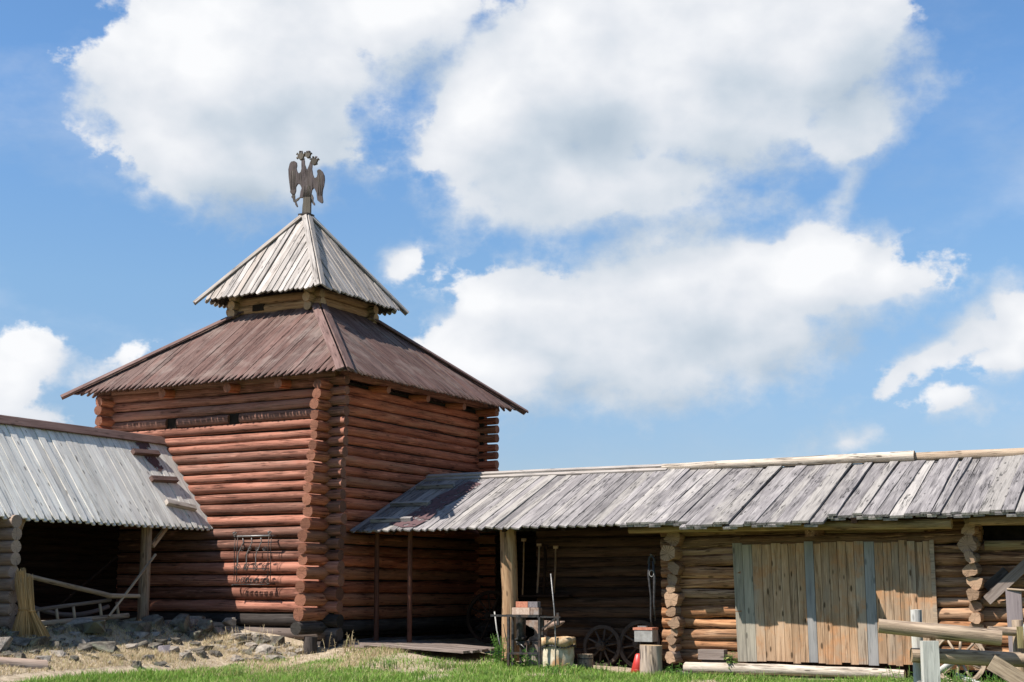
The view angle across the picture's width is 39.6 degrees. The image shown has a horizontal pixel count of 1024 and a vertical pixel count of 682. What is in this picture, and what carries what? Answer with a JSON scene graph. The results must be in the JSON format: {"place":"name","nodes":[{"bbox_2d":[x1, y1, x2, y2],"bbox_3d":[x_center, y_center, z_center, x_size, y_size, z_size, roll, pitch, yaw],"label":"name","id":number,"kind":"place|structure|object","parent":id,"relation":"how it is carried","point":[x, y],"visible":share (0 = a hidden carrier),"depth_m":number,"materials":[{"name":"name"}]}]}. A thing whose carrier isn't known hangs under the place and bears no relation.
{"place":"outdoors","nodes":[
{"label":"outdoors","id":0,"kind":"place"},
{"bbox_2d":[0,619,1005,681],"bbox_3d":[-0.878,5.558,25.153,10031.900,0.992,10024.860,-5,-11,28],"label":"ground","id":1,"kind":"structure","parent":0,"point":[473,657],"depth_m":26.79,"materials":[{"name":"plant"}]},
{"bbox_2d":[0,637,12,652],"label":"rock","id":2,"kind":"object","parent":1,"relation":"on","point":[5,642],"visible":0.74,"depth_m":23.81,"materials":[{"name":"stone"}]},
{"bbox_2d":[5,631,18,635],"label":"rock","id":3,"kind":"object","parent":1,"relation":"on","point":[11,633],"visible":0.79,"depth_m":24.72,"materials":[{"name":"grey stone"}]},
{"bbox_2d":[5,636,30,646],"bbox_3d":[-8.553,5.171,24.431,0.546,0.211,0.280,-1,-10,5],"label":"rock","id":4,"kind":"object","parent":1,"relation":"on","point":[19,641],"visible":0.58,"depth_m":24.35,"materials":[{"name":"grey stone"}]},
{"bbox_2d":[12,652,26,658],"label":"rock","id":5,"kind":"object","parent":1,"relation":"on","point":[19,655],"visible":0.57,"depth_m":23.62,"materials":[{"name":"grey stone"}]},
{"bbox_2d":[0,657,47,668],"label":"fallen log","id":6,"kind":"object","parent":1,"relation":"on","point":[29,663],"visible":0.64,"depth_m":23.19,"materials":[{"name":"wood"}]},
{"bbox_2d":[12,567,50,637],"bbox_3d":[-8.457,4.824,25.224,0.377,1.591,0.890,-9,-13,40],"label":"straw sheaf","id":7,"kind":"object","parent":1,"relation":"on","point":[28,620],"visible":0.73,"depth_m":25.11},
{"bbox_2d":[27,636,49,646],"bbox_3d":[-8.323,5.237,24.698,0.406,0.226,0.468,-5,-11,28],"label":"rock","id":8,"kind":"object","parent":1,"relation":"on","point":[43,640],"visible":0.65,"depth_m":24.63,"materials":[{"name":"grey stone"}]},
{"bbox_2d":[35,655,51,662],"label":"rock","id":9,"kind":"object","parent":1,"relation":"on","point":[45,657],"visible":0.42,"depth_m":23.82,"materials":[{"name":"stone"}]},
{"bbox_2d":[49,640,58,649],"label":"rock","id":10,"kind":"object","parent":1,"relation":"on","point":[53,643],"visible":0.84,"depth_m":24.79,"materials":[{"name":"grey stone"}]},
{"bbox_2d":[49,650,68,656],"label":"rock","id":11,"kind":"object","parent":1,"relation":"on","point":[58,653],"visible":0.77,"depth_m":24.47,"materials":[{"name":"stone"}]},
{"bbox_2d":[52,627,66,634],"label":"rock","id":12,"kind":"object","parent":1,"relation":"on","point":[58,631],"visible":1,"depth_m":25.68,"materials":[{"name":"grey stone"}]},
{"bbox_2d":[60,618,92,631],"bbox_3d":[-8.085,5.309,26.443,0.607,0.325,0.354,1,-10,-8],"label":"rock","id":13,"kind":"object","parent":1,"relation":"on","point":[77,621],"visible":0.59,"depth_m":26.34,"materials":[{"name":"stone"}]},
{"bbox_2d":[73,639,90,645],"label":"rock","id":14,"kind":"object","parent":1,"relation":"on","point":[80,641],"visible":0.48,"depth_m":25.36,"materials":[{"name":"stone"}]},
{"bbox_2d":[35,599,129,625],"bbox_3d":[-8.096,5.097,26.723,0.134,0.518,2.456,-5,-11,28],"label":"ladder","id":15,"kind":"object","parent":1,"relation":"on","point":[118,615],"visible":0.79,"depth_m":26.60,"materials":[{"name":"wood"}]},
{"bbox_2d":[75,643,92,651],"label":"rock","id":16,"kind":"object","parent":1,"relation":"on","point":[86,646],"visible":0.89,"depth_m":25.20,"materials":[{"name":"grey stone"}]},
{"bbox_2d":[73,620,105,632],"bbox_3d":[-7.732,5.276,26.287,0.686,0.240,0.490,-8,-13,39],"label":"rock","id":17,"kind":"object","parent":1,"relation":"on","point":[97,626],"visible":1,"depth_m":26.09,"materials":[{"name":"grey stone"}]},
{"bbox_2d":[90,637,108,640],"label":"rock","id":18,"kind":"object","parent":1,"relation":"on","point":[99,639],"visible":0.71,"depth_m":25.90,"materials":[{"name":"grey stone"}]},
{"bbox_2d":[87,641,117,652],"bbox_3d":[-7.381,5.499,25.574,0.554,0.195,0.429,0,-10,-1],"label":"rock","id":19,"kind":"object","parent":1,"relation":"on","point":[108,646],"visible":0.86,"depth_m":25.47,"materials":[{"name":"grey stone"}]},
{"bbox_2d":[98,628,112,636],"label":"rock","id":20,"kind":"object","parent":1,"relation":"on","point":[108,632],"visible":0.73,"depth_m":26.42,"materials":[{"name":"grey stone"}]},
{"bbox_2d":[105,619,123,625],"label":"rock","id":21,"kind":"object","parent":1,"relation":"on","point":[111,621],"visible":0.33,"depth_m":27.29,"materials":[{"name":"grey stone"}]},
{"bbox_2d":[125,643,137,649],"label":"rock","id":22,"kind":"object","parent":1,"relation":"on","point":[133,646],"visible":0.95,"depth_m":26.12,"materials":[{"name":"stone"}]},
{"bbox_2d":[116,621,152,633],"bbox_3d":[-7.234,5.526,27.343,0.461,0.289,0.627,-9,-13,42],"label":"rock","id":23,"kind":"object","parent":1,"relation":"on","point":[138,626],"visible":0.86,"depth_m":27.18,"materials":[{"name":"grey stone"}]},
{"bbox_2d":[0,415,212,628],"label":"open shed","id":24,"kind":"structure","parent":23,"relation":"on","point":[73,497],"depth_m":28.78,"materials":[{"name":"grey wood"}]},
{"bbox_2d":[16,601,109,616],"bbox_3d":[-8.528,5.050,26.997,0.086,0.385,2.424,-5,-11,28],"label":"curved bark strip","id":25,"kind":"object","parent":24,"relation":"attached to","point":[78,614],"visible":0.63,"depth_m":27.25,"materials":[{"name":"wood"}]},
{"bbox_2d":[53,555,117,610],"bbox_3d":[-8.529,4.840,28.424,0.059,1.145,1.831,-5,-11,25],"label":"thin pole","id":26,"kind":"object","parent":24,"relation":"attached to","point":[91,577],"visible":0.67,"depth_m":28.56,"materials":[{"name":"wood"}]},
{"bbox_2d":[31,574,140,598],"bbox_3d":[-8.070,4.581,26.664,0.109,0.496,3.094,-5,-11,28],"label":"bent pole","id":27,"kind":"object","parent":24,"relation":"attached to","point":[107,595],"visible":0.86,"depth_m":26.66,"materials":[{"name":"wood"}]},
{"bbox_2d":[108,554,156,616],"bbox_3d":[-7.425,4.769,27.839,0.058,1.237,1.358,-4,-11,24],"label":"thin pole","id":28,"kind":"object","parent":24,"relation":"attached to","point":[133,583],"visible":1,"depth_m":27.85,"materials":[{"name":"wood"}]},
{"bbox_2d":[131,661,141,668],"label":"rock","id":29,"kind":"object","parent":1,"relation":"on","point":[137,664],"visible":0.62,"depth_m":24.79,"materials":[{"name":"grey stone"}]},
{"bbox_2d":[134,632,148,638],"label":"rock","id":30,"kind":"object","parent":1,"relation":"on","point":[144,634],"visible":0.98,"depth_m":27.02,"materials":[{"name":"stone"}]},
{"bbox_2d":[141,614,163,627],"bbox_3d":[-7.139,5.573,28.211,0.538,0.308,0.419,-10,-14,43],"label":"rock","id":31,"kind":"object","parent":1,"relation":"on","point":[156,619],"visible":0.6,"depth_m":28.13,"materials":[{"name":"grey stone"}]},
{"bbox_2d":[148,642,162,649],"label":"rock","id":32,"kind":"object","parent":1,"relation":"on","point":[154,645],"visible":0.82,"depth_m":26.59,"materials":[{"name":"grey stone"}]},
{"bbox_2d":[152,639,167,644],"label":"rock","id":33,"kind":"object","parent":1,"relation":"on","point":[163,641],"visible":0.68,"depth_m":26.99,"materials":[{"name":"grey stone"}]},
{"bbox_2d":[158,645,172,652],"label":"rock","id":34,"kind":"object","parent":1,"relation":"on","point":[166,647],"visible":0.6,"depth_m":26.55,"materials":[{"name":"grey stone"}]},
{"bbox_2d":[170,646,179,652],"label":"rock","id":35,"kind":"object","parent":1,"relation":"on","point":[175,648],"visible":0.61,"depth_m":26.63,"materials":[{"name":"stone"}]},
{"bbox_2d":[170,637,182,644],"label":"rock","id":36,"kind":"object","parent":1,"relation":"on","point":[176,640],"visible":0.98,"depth_m":27.33,"materials":[{"name":"grey stone"}]},
{"bbox_2d":[168,613,191,631],"bbox_3d":[-6.564,5.621,28.312,0.481,0.383,0.426,-5,-11,28],"label":"rock","id":37,"kind":"object","parent":1,"relation":"on","point":[182,621],"visible":0.98,"depth_m":28.15,"materials":[{"name":"grey stone"}]},
{"bbox_2d":[179,652,191,659],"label":"rock","id":38,"kind":"object","parent":1,"relation":"on","point":[186,654],"visible":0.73,"depth_m":26.26,"materials":[{"name":"stone"}]},
{"bbox_2d":[184,630,201,639],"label":"rock","id":39,"kind":"object","parent":1,"relation":"on","point":[195,634],"visible":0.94,"depth_m":28.02,"materials":[{"name":"grey stone"}]},
{"bbox_2d":[196,650,206,657],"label":"rock","id":40,"kind":"object","parent":1,"relation":"on","point":[202,653],"visible":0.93,"depth_m":26.73,"materials":[{"name":"grey stone"}]},
{"bbox_2d":[197,619,212,631],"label":"rock","id":41,"kind":"object","parent":1,"relation":"on","point":[205,625],"visible":0.98,"depth_m":28.56,"materials":[{"name":"grey stone"}]},
{"bbox_2d":[208,650,222,656],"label":"rock","id":42,"kind":"object","parent":1,"relation":"on","point":[214,652],"visible":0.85,"depth_m":27.09,"materials":[{"name":"grey stone"}]},
{"bbox_2d":[211,627,225,634],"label":"rock","id":43,"kind":"object","parent":1,"relation":"on","point":[217,631],"visible":0.74,"depth_m":28.71,"materials":[{"name":"stone"}]},
{"bbox_2d":[222,617,236,625],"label":"rock","id":44,"kind":"object","parent":1,"relation":"on","point":[230,621],"visible":1,"depth_m":29.18,"materials":[{"name":"stone"}]},
{"bbox_2d":[234,635,251,640],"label":"rock","id":45,"kind":"object","parent":1,"relation":"on","point":[243,638],"visible":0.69,"depth_m":28.33,"materials":[{"name":"grey stone"}]},
{"bbox_2d":[225,624,272,643],"bbox_3d":[-5.212,5.830,28.376,1.014,0.377,0.907,-1,-10,4],"label":"dry weed","id":46,"kind":"object","parent":1,"relation":"on","point":[245,633],"visible":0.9,"depth_m":28.28,"materials":[{"name":"plant"}]},
{"bbox_2d":[252,636,270,643],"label":"rock","id":47,"kind":"object","parent":1,"relation":"on","point":[264,639],"visible":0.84,"depth_m":28.22,"materials":[{"name":"grey stone"}]},
{"bbox_2d":[255,644,275,654],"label":"rock","id":48,"kind":"object","parent":1,"relation":"on","point":[267,649],"visible":0.73,"depth_m":27.56,"materials":[{"name":"stone"}]},
{"bbox_2d":[270,636,284,645],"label":"rock","id":49,"kind":"object","parent":1,"relation":"on","point":[279,639],"visible":0.56,"depth_m":28.24,"materials":[{"name":"grey stone"}]},
{"bbox_2d":[272,639,304,654],"bbox_3d":[-4.347,5.937,27.634,0.616,0.348,0.669,2,-10,-12],"label":"dry weed","id":50,"kind":"object","parent":1,"relation":"on","point":[287,649],"visible":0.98,"depth_m":27.59,"materials":[{"name":"plant"}]},
{"bbox_2d":[60,212,528,653],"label":"log tower","id":51,"kind":"structure","parent":1,"relation":"on","point":[305,405],"depth_m":30.69,"materials":[{"name":"brown wood"}]},
{"bbox_2d":[231,531,275,585],"bbox_3d":[-5.316,4.483,29.341,1.003,1.126,0.253,-5,-11,28],"label":"iron grille","id":52,"kind":"object","parent":51,"relation":"attached to","point":[249,548],"visible":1,"depth_m":29.26,"materials":[{"name":"metal"}]},
{"bbox_2d":[288,151,324,212],"bbox_3d":[-4.968,-3.824,34.377,0.910,1.631,0.130,-1,-10,8],"label":"double headed eagle","id":53,"kind":"object","parent":51,"relation":"on","point":[306,180],"visible":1,"depth_m":34.35},
{"bbox_2d":[321,632,362,652],"bbox_3d":[-3.296,5.850,27.701,0.837,0.441,0.450,1,-10,-4],"label":"dry weed","id":54,"kind":"object","parent":1,"relation":"on","point":[347,649],"visible":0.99,"depth_m":27.64,"materials":[{"name":"plant"}]},
{"bbox_2d":[338,643,373,647],"bbox_3d":[-3.241,6.079,28.409,1.000,0.080,0.500,-5,-11,28],"label":"loose board","id":55,"kind":"object","parent":1,"relation":"on","point":[361,646],"visible":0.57,"depth_m":28.10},
{"bbox_2d":[370,657,396,668],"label":"grass tuft","id":56,"kind":"object","parent":1,"relation":"on","point":[384,663],"visible":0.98,"depth_m":26.15,"materials":[{"name":"green plant"}]},
{"bbox_2d":[408,671,447,681],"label":"grass tuft","id":57,"kind":"object","parent":1,"relation":"on","point":[427,677],"visible":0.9,"depth_m":24.50,"materials":[{"name":"green plant"}]},
{"bbox_2d":[419,658,455,669],"bbox_3d":[-1.321,5.973,26.359,0.794,0.230,0.535,-5,-11,28],"label":"grass tuft","id":58,"kind":"object","parent":1,"relation":"on","point":[439,666],"visible":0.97,"depth_m":26.23,"materials":[{"name":"green plant"}]},
{"bbox_2d":[466,590,501,642],"bbox_3d":[-0.462,5.923,30.563,1.121,1.120,0.351,-5,-11,28],"label":"cart wheel","id":59,"kind":"object","parent":1,"relation":"on","point":[487,617],"visible":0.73,"depth_m":30.59,"materials":[{"name":"wood"}]},
{"bbox_2d":[487,633,516,664],"bbox_3d":[-0.175,5.913,27.327,0.624,0.649,0.595,-5,-11,28],"label":"nettle clump","id":60,"kind":"object","parent":1,"relation":"on","point":[501,658],"visible":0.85,"depth_m":27.30,"materials":[{"name":"green plant"}]},
{"bbox_2d":[514,617,531,666],"bbox_3d":[0.195,5.794,27.194,0.312,1.040,0.311,-5,-11,28],"label":"leg vise","id":61,"kind":"object","parent":1,"relation":"on","point":[520,638],"visible":0.94,"depth_m":27.23,"materials":[{"name":"metal"}]},
{"bbox_2d":[510,648,537,667],"bbox_3d":[0.239,6.002,26.876,0.809,0.426,0.403,-5,-11,28],"label":"nettle clump","id":62,"kind":"object","parent":1,"relation":"on","point":[526,661],"visible":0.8,"depth_m":26.83,"materials":[{"name":"green plant"}]},
{"bbox_2d":[349,464,699,670],"bbox_3d":[0.992,4.676,29.996,7.035,4.247,6.460,-5,-11,28],"label":"lean to shed","id":63,"kind":"object","parent":1,"relation":"on","point":[578,516],"visible":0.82,"depth_m":28.75,"materials":[{"name":"grey wood"}]},
{"bbox_2d":[521,595,572,596],"bbox_3d":[0.709,5.186,28.930,1.100,0.036,0.200,-5,-11,28],"label":"wall shelf","id":64,"kind":"object","parent":63,"relation":"attached to","point":[546,595],"depth_m":28.83,"materials":[{"name":"wood"}]},
{"bbox_2d":[521,538,525,594],"bbox_3d":[0.244,4.647,29.305,0.100,1.151,0.040,-5,-11,28],"label":"tool handle","id":65,"kind":"object","parent":64,"relation":"on","point":[523,539],"visible":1,"depth_m":29.30,"materials":[{"name":"wood"}]},
{"bbox_2d":[536,543,541,592],"bbox_3d":[0.553,4.653,29.133,0.117,1.001,0.040,-5,-11,28],"label":"tool handle","id":66,"kind":"object","parent":64,"relation":"on","point":[539,544],"visible":1,"depth_m":29.13,"materials":[{"name":"wood"}]},
{"bbox_2d":[553,546,557,592],"bbox_3d":[0.887,4.651,28.949,0.116,0.961,0.040,-5,-11,28],"label":"tool handle","id":67,"kind":"object","parent":64,"relation":"on","point":[555,547],"visible":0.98,"depth_m":28.94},
{"bbox_2d":[490,613,560,669],"bbox_3d":[0.314,5.699,26.794,1.470,1.150,0.340,-5,-11,28],"label":"steel stand","id":68,"kind":"object","parent":1,"relation":"on","point":[541,628],"visible":0.89,"depth_m":26.77,"materials":[{"name":"metal"}]},
{"bbox_2d":[512,608,529,614],"bbox_3d":[0.200,5.123,26.969,0.380,0.132,0.150,-5,-11,28],"label":"brick","id":69,"kind":"object","parent":68,"relation":"on","point":[520,611],"visible":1,"depth_m":26.90,"materials":[{"name":"brick"}]},
{"bbox_2d":[516,602,527,607],"bbox_3d":[0.209,5.001,26.986,0.250,0.110,0.120,-5,-11,25],"label":"brick","id":70,"kind":"object","parent":69,"relation":"on","point":[521,604],"visible":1,"depth_m":26.93,"materials":[{"name":"brick"}]},
{"bbox_2d":[530,608,541,614],"bbox_3d":[0.455,5.099,26.833,0.170,0.132,0.170,-4,-11,22],"label":"brick","id":71,"kind":"object","parent":68,"relation":"on","point":[535,611],"visible":1,"depth_m":26.76,"materials":[{"name":"brick"}]},
{"bbox_2d":[528,602,540,607],"bbox_3d":[0.420,4.981,26.873,0.210,0.110,0.120,-6,-12,30],"label":"brick","id":72,"kind":"object","parent":71,"relation":"on","point":[534,604],"visible":1,"depth_m":26.82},
{"bbox_2d":[526,640,537,665],"bbox_3d":[0.487,6.069,27.401,0.518,0.587,0.469,-5,-11,28],"label":"stump","id":73,"kind":"object","parent":1,"relation":"on","point":[534,645],"visible":0.24,"depth_m":27.22,"materials":[{"name":"wood"}]},
{"bbox_2d":[526,620,564,640],"bbox_3d":[0.660,5.574,27.387,0.800,0.380,0.170,-5,-11,28],"label":"anvil","id":74,"kind":"object","parent":73,"relation":"on","point":[532,624],"visible":0.69,"depth_m":27.40,"materials":[{"name":"metal"}]},
{"bbox_2d":[550,574,555,665],"bbox_3d":[0.769,5.269,26.581,0.126,1.822,0.029,-8,-13,39],"label":"iron rod","id":75,"kind":"object","parent":1,"relation":"on","point":[554,615],"visible":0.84,"depth_m":26.57,"materials":[{"name":"metal"}]},
{"bbox_2d":[534,661,576,671],"bbox_3d":[0.816,6.053,26.259,0.703,0.259,0.980,5,-11,-24],"label":"broad weed","id":76,"kind":"object","parent":1,"relation":"on","point":[570,667],"visible":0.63,"depth_m":26.14,"materials":[{"name":"green plant"}]},
{"bbox_2d":[544,665,568,675],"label":"grass tuft","id":77,"kind":"object","parent":1,"relation":"on","point":[556,670],"visible":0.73,"depth_m":25.32,"materials":[{"name":"green plant"}]},
{"bbox_2d":[541,636,575,670],"bbox_3d":[0.864,5.896,26.756,0.710,0.659,0.568,-5,-11,28],"label":"wooden stump","id":78,"kind":"object","parent":1,"relation":"on","point":[565,646],"visible":0.93,"depth_m":26.54,"materials":[{"name":"beige wood"}]},
{"bbox_2d":[577,654,593,668],"bbox_3d":[1.387,6.117,26.949,0.330,0.360,0.330,-5,-11,28],"label":"wooden pail","id":79,"kind":"object","parent":1,"relation":"on","point":[586,659],"visible":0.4,"depth_m":26.83,"materials":[{"name":"wood"}]},
{"bbox_2d":[573,669,597,680],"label":"grass tuft","id":80,"kind":"object","parent":1,"relation":"on","point":[592,677],"visible":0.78,"depth_m":24.54,"materials":[{"name":"green plant"}]},
{"bbox_2d":[583,625,620,665],"bbox_3d":[1.787,6.035,28.137,0.820,0.822,0.350,-5,-11,28],"label":"cart wheel","id":81,"kind":"object","parent":1,"relation":"on","point":[602,646],"visible":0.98,"depth_m":28.08,"materials":[{"name":"brown wood"}]},
{"bbox_2d":[595,659,628,674],"bbox_3d":[1.839,5.958,25.934,0.634,0.318,0.488,-5,-11,28],"label":"broad weed","id":82,"kind":"object","parent":1,"relation":"on","point":[605,670],"visible":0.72,"depth_m":25.93,"materials":[{"name":"green plant"}]},
{"bbox_2d":[631,653,639,672],"bbox_3d":[2.334,5.979,26.255,0.340,0.410,0.340,-5,-11,28],"label":"fire bucket","id":83,"kind":"object","parent":1,"relation":"on","point":[636,664],"visible":0.54,"depth_m":26.18,"materials":[{"name":"red metal"}]},
{"bbox_2d":[620,620,661,666],"bbox_3d":[2.498,5.917,27.751,0.902,0.921,0.354,-12,-15,50],"label":"cart wheel","id":84,"kind":"object","parent":1,"relation":"on","point":[635,645],"visible":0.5,"depth_m":27.84,"materials":[{"name":"brown wood"}]},
{"bbox_2d":[640,645,662,674],"bbox_3d":[2.518,5.816,25.756,0.419,0.615,0.448,-2,-10,9],"label":"stump","id":85,"kind":"object","parent":1,"relation":"on","point":[651,658],"visible":0.69,"depth_m":25.59,"materials":[{"name":"wood"}]},
{"bbox_2d":[641,642,653,644],"bbox_3d":[2.531,5.922,26.504,0.241,0.610,0.239,-5,-11,28],"label":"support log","id":86,"kind":"object","parent":85,"relation":"on","point":[647,643],"visible":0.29,"depth_m":26.45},
{"bbox_2d":[633,626,657,641],"bbox_3d":[2.498,5.467,26.566,0.390,0.287,0.300,-5,-11,28],"label":"tin box","id":87,"kind":"object","parent":86,"relation":"on","point":[645,634],"visible":1,"depth_m":26.45,"materials":[{"name":"grey metal"}]},
{"bbox_2d":[662,663,681,673],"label":"broad weed","id":88,"kind":"object","parent":1,"relation":"on","point":[671,668],"visible":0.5,"depth_m":25.67,"materials":[{"name":"green plant"}]},
{"bbox_2d":[667,669,703,680],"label":"grass tuft","id":89,"kind":"object","parent":1,"relation":"on","point":[687,675],"visible":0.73,"depth_m":24.57,"materials":[{"name":"green plant"}]},
{"bbox_2d":[723,651,738,676],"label":"leafy plant","id":90,"kind":"object","parent":1,"relation":"on","point":[729,656],"visible":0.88,"depth_m":25.62,"materials":[{"name":"green plant"}]},
{"bbox_2d":[741,671,785,680],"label":"grass tuft","id":91,"kind":"object","parent":1,"relation":"on","point":[762,677],"visible":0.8,"depth_m":24.36,"materials":[{"name":"green plant"}]},
{"bbox_2d":[683,662,905,678],"bbox_3d":[4.922,5.814,25.106,4.008,0.210,0.215,-5,-11,28],"label":"sill log","id":92,"kind":"object","parent":1,"relation":"on","point":[767,669],"visible":0.88,"depth_m":25.06,"materials":[{"name":"wood"}]},
{"bbox_2d":[698,649,729,662],"bbox_3d":[3.700,5.811,26.040,0.530,0.323,0.241,-5,-11,28],"label":"timber block","id":93,"kind":"object","parent":92,"relation":"on","point":[713,655],"depth_m":25.96,"materials":[{"name":"wood"}]},
{"bbox_2d":[620,448,1023,673],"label":"log cabin","id":94,"kind":"object","parent":1,"relation":"on","point":[825,560],"visible":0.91,"depth_m":25.51,"materials":[{"name":"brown wood"}]},
{"bbox_2d":[647,554,655,626],"bbox_3d":[2.611,4.655,26.574,0.159,1.333,0.192,0,-10,-1],"label":"harness strap","id":95,"kind":"object","parent":94,"relation":"hanging from","point":[653,576],"visible":1,"depth_m":26.53,"materials":[{"name":"black leather"}]},
{"bbox_2d":[732,540,947,673],"bbox_3d":[5.745,4.668,25.407,3.800,2.400,0.330,-5,-11,28],"label":"door","id":96,"kind":"structure","parent":94,"relation":"in","point":[808,603],"depth_m":25.28,"materials":[{"name":"brown wood"}]},
{"bbox_2d":[983,567,1008,591],"bbox_3d":[8.162,4.020,23.975,0.448,0.414,0.040,-6,-12,31],"label":"diagonal board","id":97,"kind":"object","parent":94,"relation":"attached to","point":[995,579],"visible":1,"depth_m":23.96,"materials":[{"name":"wood"}]},
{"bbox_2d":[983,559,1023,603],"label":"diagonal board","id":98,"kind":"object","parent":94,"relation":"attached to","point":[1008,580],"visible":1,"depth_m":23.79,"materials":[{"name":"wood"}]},
{"bbox_2d":[882,666,978,681],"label":"broad weed","id":99,"kind":"object","parent":1,"relation":"on","point":[944,679],"visible":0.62,"depth_m":21.94,"materials":[{"name":"green plant"}]},
{"bbox_2d":[878,609,1023,681],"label":"rail fence","id":100,"kind":"object","parent":1,"relation":"on","point":[927,658],"visible":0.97,"depth_m":19.40,"materials":[{"name":"wood"}]},
{"bbox_2d":[940,664,978,681],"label":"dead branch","id":101,"kind":"object","parent":1,"relation":"on","point":[945,666],"visible":0.34,"depth_m":22.25,"materials":[{"name":"wood"}]},
{"bbox_2d":[938,639,985,681],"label":"cart wheel","id":102,"kind":"object","parent":1,"relation":"on","point":[977,676],"visible":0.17,"depth_m":23.01,"materials":[{"name":"wood"}]},
{"bbox_2d":[945,670,1006,681],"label":"broad weed","id":103,"kind":"object","parent":1,"relation":"on","point":[973,676],"visible":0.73,"depth_m":21.23,"materials":[{"name":"green plant"}]},
{"bbox_2d":[987,655,1023,681],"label":"leaning plank","id":104,"kind":"object","parent":1,"relation":"on","point":[1003,669],"visible":1,"depth_m":19.06,"materials":[{"name":"wood"}]},
{"bbox_2d":[1005,590,1022,651],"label":"upright board","id":105,"kind":"object","parent":1,"relation":"on","point":[1014,608],"visible":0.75,"depth_m":21.88,"materials":[{"name":"wood"}]},
{"bbox_2d":[3,644,1003,681],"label":"grass","id":106,"kind":"structure","parent":0,"point":[150,675],"depth_m":24.61,"materials":[{"name":"plant"}]},
{"bbox_2d":[0,0,1023,473],"label":"sky","id":107,"kind":"structure","parent":0,"point":[661,231],"materials":[{"name":"blue"}]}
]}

